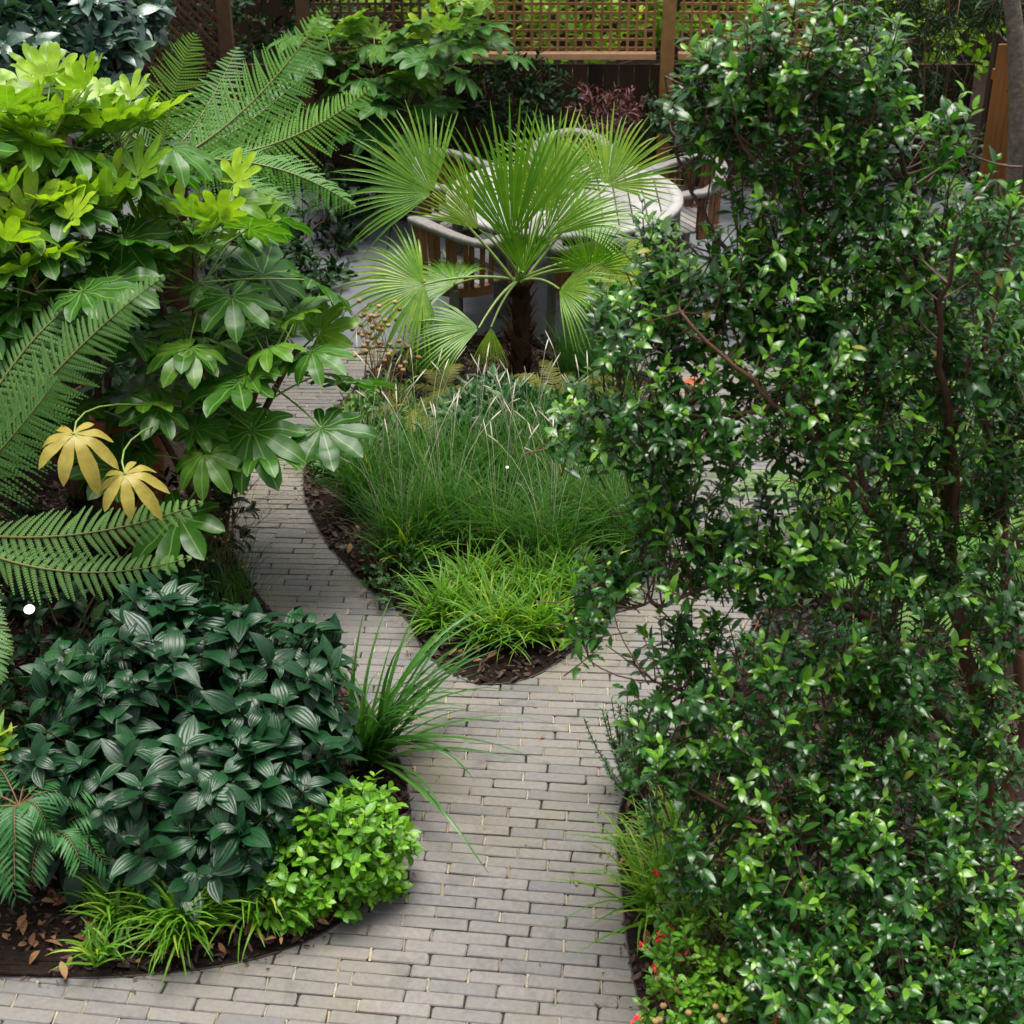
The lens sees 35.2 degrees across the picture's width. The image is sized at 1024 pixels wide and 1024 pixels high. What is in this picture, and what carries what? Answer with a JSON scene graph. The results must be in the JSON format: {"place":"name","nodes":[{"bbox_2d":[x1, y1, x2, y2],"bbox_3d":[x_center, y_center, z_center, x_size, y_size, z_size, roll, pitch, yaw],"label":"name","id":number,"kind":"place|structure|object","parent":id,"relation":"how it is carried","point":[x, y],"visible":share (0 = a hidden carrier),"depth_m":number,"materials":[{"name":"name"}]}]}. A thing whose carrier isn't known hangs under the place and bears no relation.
{"place":"outdoors","nodes":[
{"label":"outdoors","id":0,"kind":"place"},
{"bbox_2d":[0,317,408,976],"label":"bed soil","id":1,"kind":"structure","parent":0,"point":[14,961],"depth_m":5.82,"materials":[{"name":"soil"}]},
{"bbox_2d":[0,710,31,765],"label":"lime leaved plant","id":2,"kind":"object","parent":1,"relation":"on","point":[6,739],"visible":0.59,"depth_m":6.03,"materials":[{"name":"green plant"}]},
{"bbox_2d":[0,764,121,909],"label":"fern","id":3,"kind":"object","parent":1,"relation":"on","point":[25,816],"visible":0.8,"depth_m":5.60,"materials":[{"name":"plant"}]},
{"bbox_2d":[0,232,176,468],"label":"evergreen shrub","id":4,"kind":"object","parent":1,"relation":"on","point":[126,367],"visible":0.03,"depth_m":8.63,"materials":[{"name":"green plant"}]},
{"bbox_2d":[45,915,151,969],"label":"lime grass","id":5,"kind":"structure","parent":1,"relation":"on","point":[101,952],"depth_m":5.57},
{"bbox_2d":[0,274,202,683],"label":"tree fern","id":6,"kind":"object","parent":1,"relation":"on","point":[28,388],"visible":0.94,"depth_m":6.47,"materials":[{"name":"green plant"}]},
{"bbox_2d":[55,870,167,950],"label":"lime grass","id":7,"kind":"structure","parent":1,"relation":"on","point":[95,904],"depth_m":5.69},
{"bbox_2d":[71,383,164,550],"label":"shrub","id":8,"kind":"object","parent":1,"relation":"on","point":[156,440],"visible":0.15,"depth_m":7.84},
{"bbox_2d":[0,41,236,549],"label":"fatsia shrub","id":9,"kind":"object","parent":1,"relation":"on","point":[83,190],"visible":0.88,"depth_m":6.93,"materials":[{"name":"green plant"}]},
{"bbox_2d":[0,455,261,738],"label":"evergreen shrub","id":10,"kind":"object","parent":1,"relation":"on","point":[11,694],"visible":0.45,"depth_m":7.20,"materials":[{"name":"green plant"}]},
{"bbox_2d":[77,868,224,955],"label":"lime grass","id":11,"kind":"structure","parent":1,"relation":"on","point":[131,896],"depth_m":5.69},
{"bbox_2d":[3,148,312,399],"bbox_3d":[-2.670,-1.329,9.606,1.943,1.234,2.716,22,36,33],"label":"evergreen shrub","id":12,"kind":"object","parent":1,"relation":"on","point":[207,264],"visible":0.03,"depth_m":9.92,"materials":[{"name":"green plant"}]},
{"bbox_2d":[105,859,260,988],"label":"lime grass","id":13,"kind":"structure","parent":1,"relation":"on","point":[189,930],"depth_m":5.59,"materials":[{"name":"plant"}]},
{"bbox_2d":[0,566,367,924],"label":"viburnum bush","id":14,"kind":"object","parent":1,"relation":"on","point":[195,744],"visible":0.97,"depth_m":5.87,"materials":[{"name":"green plant"}]},
{"bbox_2d":[39,147,396,572],"bbox_3d":[-1.383,-0.484,7.274,1.688,1.993,2.278,0,30,0],"label":"fatsia shrub","id":15,"kind":"object","parent":1,"relation":"on","point":[239,435],"visible":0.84,"depth_m":7.21,"materials":[{"name":"green plant"}]},
{"bbox_2d":[82,8,372,378],"bbox_3d":[-1.666,-1.772,9.430,1.728,2.156,1.410,-10,31,-16],"label":"tree fern","id":16,"kind":"object","parent":1,"relation":"on","point":[214,147],"visible":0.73,"depth_m":9.20,"materials":[{"name":"green plant"}]},
{"bbox_2d":[154,441,326,596],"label":"wispy plant","id":17,"kind":"object","parent":1,"relation":"on","point":[226,532],"visible":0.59,"depth_m":7.72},
{"bbox_2d":[150,237,336,341],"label":"evergreen shrub","id":18,"kind":"object","parent":1,"relation":"on","point":[315,274],"visible":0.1,"depth_m":10.53,"materials":[{"name":"green plant"}]},
{"bbox_2d":[183,842,322,968],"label":"lime grass","id":19,"kind":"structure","parent":1,"relation":"on","point":[243,913],"depth_m":5.65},
{"bbox_2d":[241,770,422,935],"bbox_3d":[-0.659,1.250,5.815,0.718,0.471,0.462,-22,36,-33],"label":"bright green shrub","id":20,"kind":"object","parent":1,"relation":"on","point":[365,858],"visible":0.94,"depth_m":5.74,"materials":[{"name":"green plant"}]},
{"bbox_2d":[0,330,1023,1023],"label":"bark mulch","id":21,"kind":"object","parent":1,"relation":"on","point":[388,778],"visible":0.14,"depth_m":7.14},
{"bbox_2d":[0,505,807,1004],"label":"fallen leaves","id":22,"kind":"object","parent":21,"relation":"on","point":[22,925],"visible":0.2,"depth_m":5.72,"materials":[{"name":"brown plant"}]},
{"bbox_2d":[347,382,469,438],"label":"bronze fern","id":23,"kind":"object","parent":21,"relation":"on","point":[445,390],"visible":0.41,"depth_m":9.21,"materials":[{"name":"green plant"}]},
{"bbox_2d":[338,597,547,873],"bbox_3d":[-0.406,0.713,6.299,1.103,0.782,1.190,0,30,0],"label":"strappy plant","id":24,"kind":"object","parent":21,"relation":"on","point":[375,735],"visible":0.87,"depth_m":6.47,"materials":[{"name":"plant"}]},
{"bbox_2d":[533,545,646,609],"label":"broad grass","id":25,"kind":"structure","parent":21,"relation":"on","point":[573,578],"depth_m":7.50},
{"bbox_2d":[580,694,673,793],"bbox_3d":[0.452,0.933,6.345,0.377,0.373,0.406,0,30,0],"label":"hebe","id":26,"kind":"object","parent":21,"relation":"on","point":[621,764],"visible":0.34,"depth_m":6.32,"materials":[{"name":"green plant"}]},
{"bbox_2d":[563,761,752,920],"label":"lime grass","id":27,"kind":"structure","parent":21,"relation":"on","point":[667,805],"depth_m":5.98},
{"bbox_2d":[755,492,1023,671],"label":"garden fern","id":28,"kind":"object","parent":21,"relation":"on","point":[862,571],"visible":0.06,"depth_m":7.39,"materials":[{"name":"green plant"}]},
{"bbox_2d":[113,502,307,605],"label":"fine grass","id":29,"kind":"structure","parent":0,"point":[236,588],"depth_m":7.54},
{"bbox_2d":[0,347,837,1023],"bbox_3d":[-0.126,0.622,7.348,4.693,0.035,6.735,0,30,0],"label":"path","id":30,"kind":"structure","parent":0,"point":[384,983],"depth_m":6.09,"materials":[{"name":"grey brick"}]},
{"bbox_2d":[380,342,545,492],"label":"ornamental grass","id":31,"kind":"object","parent":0,"point":[472,441],"depth_m":8.42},
{"bbox_2d":[304,335,679,683],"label":"bed soil","id":32,"kind":"structure","parent":0,"point":[508,676],"depth_m":8.06,"materials":[{"name":"soil"}]},
{"bbox_2d":[311,391,403,480],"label":"leafy perennial","id":33,"kind":"object","parent":32,"relation":"on","point":[371,398],"visible":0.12,"depth_m":8.81,"materials":[{"name":"green plant"}]},
{"bbox_2d":[279,332,449,512],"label":"ornamental grass","id":34,"kind":"object","parent":32,"relation":"on","point":[350,467],"depth_m":8.29,"materials":[{"name":"plant"}]},
{"bbox_2d":[326,368,429,435],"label":"leafy perennial","id":35,"kind":"object","parent":32,"relation":"on","point":[378,391],"visible":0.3,"depth_m":9.11,"materials":[{"name":"green plant"}]},
{"bbox_2d":[344,279,425,412],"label":"dried flower","id":36,"kind":"object","parent":32,"relation":"on","point":[379,329],"visible":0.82,"depth_m":9.14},
{"bbox_2d":[358,527,444,609],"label":"clover leaved plant","id":37,"kind":"object","parent":32,"relation":"on","point":[379,580],"visible":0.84,"depth_m":7.71,"materials":[{"name":"green plant"}]},
{"bbox_2d":[310,387,497,564],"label":"ornamental grass","id":38,"kind":"object","parent":32,"relation":"on","point":[389,527],"depth_m":7.83,"materials":[{"name":"plant"}]},
{"bbox_2d":[347,511,465,576],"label":"broad grass","id":39,"kind":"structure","parent":32,"relation":"on","point":[418,554],"depth_m":7.76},
{"bbox_2d":[341,347,500,499],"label":"ornamental grass","id":40,"kind":"object","parent":32,"relation":"on","point":[405,464],"depth_m":8.38,"materials":[{"name":"plant"}]},
{"bbox_2d":[384,302,478,384],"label":"fine grass","id":41,"kind":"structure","parent":32,"relation":"on","point":[420,366],"depth_m":9.68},
{"bbox_2d":[406,363,479,408],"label":"bronze fern","id":42,"kind":"object","parent":32,"relation":"on","point":[435,375],"visible":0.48,"depth_m":9.50,"materials":[{"name":"green plant"}]},
{"bbox_2d":[348,389,546,552],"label":"ornamental grass","id":43,"kind":"object","parent":32,"relation":"on","point":[448,536],"depth_m":7.94,"materials":[{"name":"plant"}]},
{"bbox_2d":[380,546,514,653],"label":"lime grass","id":44,"kind":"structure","parent":32,"relation":"on","point":[433,619],"depth_m":7.39,"materials":[{"name":"plant"}]},
{"bbox_2d":[395,522,546,629],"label":"lime grass","id":45,"kind":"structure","parent":32,"relation":"on","point":[464,567],"depth_m":7.59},
{"bbox_2d":[420,557,565,664],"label":"lime grass","id":46,"kind":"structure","parent":32,"relation":"on","point":[488,625],"depth_m":7.27,"materials":[{"name":"plant"}]},
{"bbox_2d":[424,364,566,466],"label":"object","id":47,"kind":"object","parent":32,"relation":"on","point":[488,380],"visible":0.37,"depth_m":8.72,"materials":[{"name":"plant"}]},
{"bbox_2d":[411,380,592,560],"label":"ornamental grass","id":48,"kind":"object","parent":32,"relation":"on","point":[480,532],"depth_m":7.87,"materials":[{"name":"plant"}]},
{"bbox_2d":[330,94,682,384],"bbox_3d":[-0.004,-1.574,9.440,2.082,1.763,1.437,0,30,0],"label":"fan palm","id":49,"kind":"object","parent":32,"relation":"on","point":[514,198],"visible":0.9,"depth_m":9.28,"materials":[{"name":"green plant"}]},
{"bbox_2d":[439,354,593,506],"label":"ornamental grass","id":50,"kind":"object","parent":32,"relation":"on","point":[512,447],"depth_m":8.32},
{"bbox_2d":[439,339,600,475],"bbox_3d":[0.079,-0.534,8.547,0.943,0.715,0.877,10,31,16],"label":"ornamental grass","id":51,"kind":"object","parent":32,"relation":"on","point":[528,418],"depth_m":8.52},
{"bbox_2d":[462,522,579,614],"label":"lime grass","id":52,"kind":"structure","parent":32,"relation":"on","point":[521,562],"depth_m":7.58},
{"bbox_2d":[478,568,563,641],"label":"broad grass","id":53,"kind":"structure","parent":32,"relation":"on","point":[532,595],"depth_m":7.43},
{"bbox_2d":[478,553,594,665],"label":"lime grass","id":54,"kind":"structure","parent":32,"relation":"on","point":[546,633],"depth_m":7.31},
{"bbox_2d":[463,399,634,572],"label":"ornamental grass","id":55,"kind":"object","parent":32,"relation":"on","point":[563,534],"depth_m":7.76,"materials":[{"name":"plant"}]},
{"bbox_2d":[494,525,607,618],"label":"lime grass","id":56,"kind":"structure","parent":32,"relation":"on","point":[565,569],"depth_m":7.62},
{"bbox_2d":[487,387,641,534],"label":"ornamental grass","id":57,"kind":"object","parent":32,"relation":"on","point":[572,481],"depth_m":8.08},
{"bbox_2d":[504,360,636,405],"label":"bronze fern","id":58,"kind":"object","parent":32,"relation":"on","point":[551,374],"visible":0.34,"depth_m":9.47,"materials":[{"name":"green plant"}]},
{"bbox_2d":[524,301,628,382],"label":"fine grass","id":59,"kind":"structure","parent":32,"relation":"on","point":[565,353],"depth_m":9.67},
{"bbox_2d":[505,331,651,494],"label":"ornamental grass","id":60,"kind":"object","parent":32,"relation":"on","point":[587,459],"depth_m":8.40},
{"bbox_2d":[526,410,663,551],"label":"ornamental grass","id":61,"kind":"object","parent":32,"relation":"on","point":[600,497],"depth_m":7.96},
{"bbox_2d":[563,322,652,399],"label":"fine grass","id":62,"kind":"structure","parent":32,"relation":"on","point":[629,378],"depth_m":9.44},
{"bbox_2d":[539,452,722,568],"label":"ornamental grass","id":63,"kind":"object","parent":32,"relation":"on","point":[627,540],"depth_m":7.83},
{"bbox_2d":[9,182,979,348],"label":"patio","id":64,"kind":"structure","parent":0,"point":[475,309],"depth_m":11.48,"materials":[{"name":"stone"}]},
{"bbox_2d":[0,0,176,274],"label":"evergreen shrub","id":65,"kind":"object","parent":64,"relation":"on","point":[121,35],"visible":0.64,"depth_m":9.33,"materials":[{"name":"green plant"}]},
{"bbox_2d":[133,0,172,145],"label":"creeper","id":66,"kind":"object","parent":64,"relation":"on","point":[161,40],"visible":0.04,"depth_m":11.13,"materials":[{"name":"green plant"}]},
{"bbox_2d":[216,0,242,159],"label":"fence post","id":67,"kind":"object","parent":64,"relation":"on","point":[225,25],"visible":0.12,"depth_m":12.33,"materials":[{"name":"brown wood"}]},
{"bbox_2d":[145,0,222,89],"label":"trellis panel","id":68,"kind":"object","parent":67,"relation":"attached to","point":[173,38],"visible":0.41,"depth_m":12.43,"materials":[{"name":"brown wood"}]},
{"bbox_2d":[180,124,418,320],"bbox_3d":[-1.746,-2.197,11.338,1.712,1.061,2.972,15,33,24],"label":"evergreen shrub","id":69,"kind":"object","parent":64,"relation":"on","point":[339,244],"visible":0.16,"depth_m":11.58,"materials":[{"name":"green plant"}]},
{"bbox_2d":[295,0,320,189],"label":"fence post","id":70,"kind":"object","parent":64,"relation":"on","point":[302,9],"visible":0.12,"depth_m":12.53,"materials":[{"name":"brown wood"}]},
{"bbox_2d":[311,0,452,59],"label":"trellis panel","id":71,"kind":"object","parent":70,"relation":"attached to","point":[375,12],"visible":0.25,"depth_m":12.32,"materials":[{"name":"brown wood"}]},
{"bbox_2d":[266,0,536,222],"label":"fatsia shrub","id":72,"kind":"object","parent":64,"relation":"on","point":[405,56],"visible":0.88,"depth_m":11.53,"materials":[{"name":"plant"}]},
{"bbox_2d":[407,211,515,347],"bbox_3d":[-0.357,-1.494,10.197,0.552,0.830,0.673,-23,37,-35],"label":"garden chair","id":73,"kind":"object","parent":64,"relation":"on","point":[455,238],"visible":0.56,"depth_m":9.96,"materials":[{"name":"brown wood"}]},
{"bbox_2d":[412,148,513,254],"bbox_3d":[-0.388,-2.062,11.190,0.552,0.830,0.673,20,35,31],"label":"garden chair","id":74,"kind":"object","parent":64,"relation":"on","point":[466,231],"visible":0.16,"depth_m":11.09,"materials":[{"name":"brown wood"}]},
{"bbox_2d":[427,46,597,164],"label":"evergreen shrub","id":75,"kind":"object","parent":64,"relation":"on","point":[483,115],"visible":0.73,"depth_m":12.03,"materials":[{"name":"green plant"}]},
{"bbox_2d":[72,64,974,186],"bbox_3d":[0.050,-3.045,12.795,7.100,1.027,0.065,0,30,0],"label":"wooden fence","id":76,"kind":"object","parent":64,"relation":"on","point":[628,75],"visible":0.26,"depth_m":12.65,"materials":[{"name":"wood"}]},
{"bbox_2d":[445,160,683,318],"bbox_3d":[0.342,-1.756,10.742,1.560,0.743,1.560,0,30,0],"label":"garden table","id":77,"kind":"object","parent":64,"relation":"on","point":[674,208],"visible":0.27,"depth_m":10.43,"materials":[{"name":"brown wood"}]},
{"bbox_2d":[524,128,612,255],"bbox_3d":[0.423,-2.267,11.550,0.673,0.830,0.552,2,30,4],"label":"garden chair","id":78,"kind":"object","parent":64,"relation":"on","point":[576,131],"visible":0.06,"depth_m":11.52,"materials":[{"name":"brown wood"}]},
{"bbox_2d":[544,231,651,360],"bbox_3d":[0.569,-1.370,9.978,0.673,0.830,0.552,-8,31,-13],"label":"garden chair","id":79,"kind":"object","parent":64,"relation":"on","point":[559,280],"visible":0.17,"depth_m":9.89,"materials":[{"name":"brown wood"}]},
{"bbox_2d":[565,79,647,145],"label":"maroon shrub","id":80,"kind":"object","parent":64,"relation":"on","point":[624,112],"visible":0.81,"depth_m":12.07,"materials":[{"name":"red plant"}]},
{"bbox_2d":[656,0,676,177],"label":"fence post","id":81,"kind":"object","parent":64,"relation":"on","point":[668,28],"visible":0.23,"depth_m":12.39,"materials":[{"name":"brown wood"}]},
{"bbox_2d":[458,0,657,59],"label":"trellis panel","id":82,"kind":"object","parent":81,"relation":"attached to","point":[592,54],"visible":0.73,"depth_m":12.39,"materials":[{"name":"brown wood"}]},
{"bbox_2d":[678,0,842,59],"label":"trellis panel","id":83,"kind":"object","parent":81,"relation":"attached to","point":[682,55],"visible":0.4,"depth_m":12.34,"materials":[{"name":"brown wood"}]},
{"bbox_2d":[631,153,727,265],"bbox_3d":[1.171,-2.010,11.099,0.552,0.830,0.673,-15,33,-24],"label":"garden chair","id":84,"kind":"object","parent":64,"relation":"on","point":[689,217],"visible":0.46,"depth_m":10.97,"materials":[{"name":"brown wood"}]},
{"bbox_2d":[635,31,985,207],"bbox_3d":[2.217,-2.855,12.012,2.750,1.448,1.096,10,31,17],"label":"evergreen shrub","id":85,"kind":"object","parent":64,"relation":"on","point":[657,121],"visible":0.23,"depth_m":11.96,"materials":[{"name":"green plant"}]},
{"bbox_2d":[813,0,1023,217],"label":"dark tree","id":86,"kind":"object","parent":64,"relation":"on","point":[932,20],"visible":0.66,"depth_m":11.19,"materials":[{"name":"green plant"}]},
{"bbox_2d":[891,176,1003,248],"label":"garden fern","id":87,"kind":"object","parent":64,"relation":"on","point":[960,192],"visible":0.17,"depth_m":11.16,"materials":[{"name":"green plant"}]},
{"bbox_2d":[22,55,989,300],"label":"ground","id":88,"kind":"structure","parent":0,"point":[979,86],"depth_m":16.28,"materials":[{"name":"soil"}]},
{"bbox_2d":[38,348,410,978],"bbox_3d":[-1.556,0.175,8.133,2.318,0.034,5.860,0,30,0],"label":"steel edging","id":89,"kind":"object","parent":88,"relation":"on","point":[247,960],"visible":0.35,"depth_m":5.65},
{"bbox_2d":[140,0,391,126],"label":"evergreen tree","id":90,"kind":"object","parent":88,"relation":"on","point":[238,8],"visible":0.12,"depth_m":14.01,"materials":[{"name":"green plant"}]},
{"bbox_2d":[303,348,680,686],"bbox_3d":[-0.102,-0.187,8.768,2.072,0.034,3.868,0,30,0],"label":"steel edging","id":91,"kind":"object","parent":88,"relation":"on","point":[499,684],"visible":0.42,"depth_m":7.54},
{"bbox_2d":[148,0,1023,54],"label":"garden wall","id":92,"kind":"structure","parent":88,"relation":"on","point":[269,8],"depth_m":16.57,"materials":[{"name":"wood"}]},
{"bbox_2d":[310,0,1005,102],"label":"boundary hedge","id":93,"kind":"object","parent":88,"relation":"on","point":[976,57],"visible":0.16,"depth_m":14.77,"materials":[{"name":"green plant"}]},
{"bbox_2d":[615,399,810,1019],"bbox_3d":[1.288,0.159,8.163,0.520,0.034,7.402,8,31,14],"label":"steel edging","id":94,"kind":"object","parent":88,"relation":"on","point":[619,870],"visible":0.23,"depth_m":5.92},
{"bbox_2d":[971,30,1006,191],"bbox_3d":[3.723,-1.504,9.820,0.065,1.300,6.550,0,30,0],"label":"wooden fence","id":95,"kind":"object","parent":88,"relation":"on","point":[989,82],"visible":0.11,"depth_m":12.48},
{"bbox_2d":[969,44,1008,262],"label":"gate","id":96,"kind":"structure","parent":95,"relation":"attached to","point":[996,136],"depth_m":11.02,"materials":[{"name":"wood"}]},
{"bbox_2d":[617,278,1023,1023],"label":"bed soil","id":97,"kind":"structure","parent":0,"point":[633,934],"depth_m":6.46,"materials":[{"name":"soil"}]},
{"bbox_2d":[545,784,762,991],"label":"lime grass","id":98,"kind":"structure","parent":97,"relation":"on","point":[643,884],"depth_m":5.76,"materials":[{"name":"plant"}]},
{"bbox_2d":[630,836,812,1023],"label":"salvia","id":99,"kind":"object","parent":97,"relation":"on","point":[703,990],"visible":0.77,"depth_m":5.19,"materials":[{"name":"green plant"}]},
{"bbox_2d":[525,0,1023,1023],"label":"myrtle shrub","id":100,"kind":"object","parent":97,"relation":"on","point":[813,968],"visible":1,"depth_m":5.05,"materials":[{"name":"green plant"}]},
{"bbox_2d":[692,422,1023,603],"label":"garden fern","id":101,"kind":"object","parent":97,"relation":"on","point":[779,479],"visible":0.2,"depth_m":7.98,"materials":[{"name":"green plant"}]},
{"bbox_2d":[705,348,1020,833],"bbox_3d":[1.881,0.114,8.025,1.350,0.361,4.348,8,31,13],"label":"ground cover","id":102,"kind":"object","parent":97,"relation":"on","point":[864,629],"visible":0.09,"depth_m":7.00,"materials":[{"name":"green plant"}]},
{"bbox_2d":[744,333,988,435],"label":"garden fern","id":103,"kind":"object","parent":97,"relation":"on","point":[849,381],"visible":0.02,"depth_m":9.01,"materials":[{"name":"green plant"}]},
{"bbox_2d":[801,368,1023,471],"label":"garden fern","id":104,"kind":"object","parent":97,"relation":"on","point":[934,428],"visible":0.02,"depth_m":8.77,"materials":[{"name":"green plant"}]},
{"bbox_2d":[821,191,1023,413],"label":"evergreen shrub","id":105,"kind":"object","parent":97,"relation":"on","point":[1017,259],"visible":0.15,"depth_m":9.12,"materials":[{"name":"green plant"}]},
{"bbox_2d":[917,472,1023,611],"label":"garden fern","id":106,"kind":"object","parent":97,"relation":"on","point":[1011,522],"visible":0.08,"depth_m":7.74,"materials":[{"name":"green plant"}]},
{"bbox_2d":[1003,0,1023,212],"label":"bare trunk","id":107,"kind":"object","parent":97,"relation":"on","point":[1014,25],"visible":0.56,"depth_m":10.41,"materials":[{"name":"grey plant"}]},
{"bbox_2d":[793,466,895,533],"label":"lime grass","id":108,"kind":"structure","parent":0,"point":[837,503],"depth_m":8.09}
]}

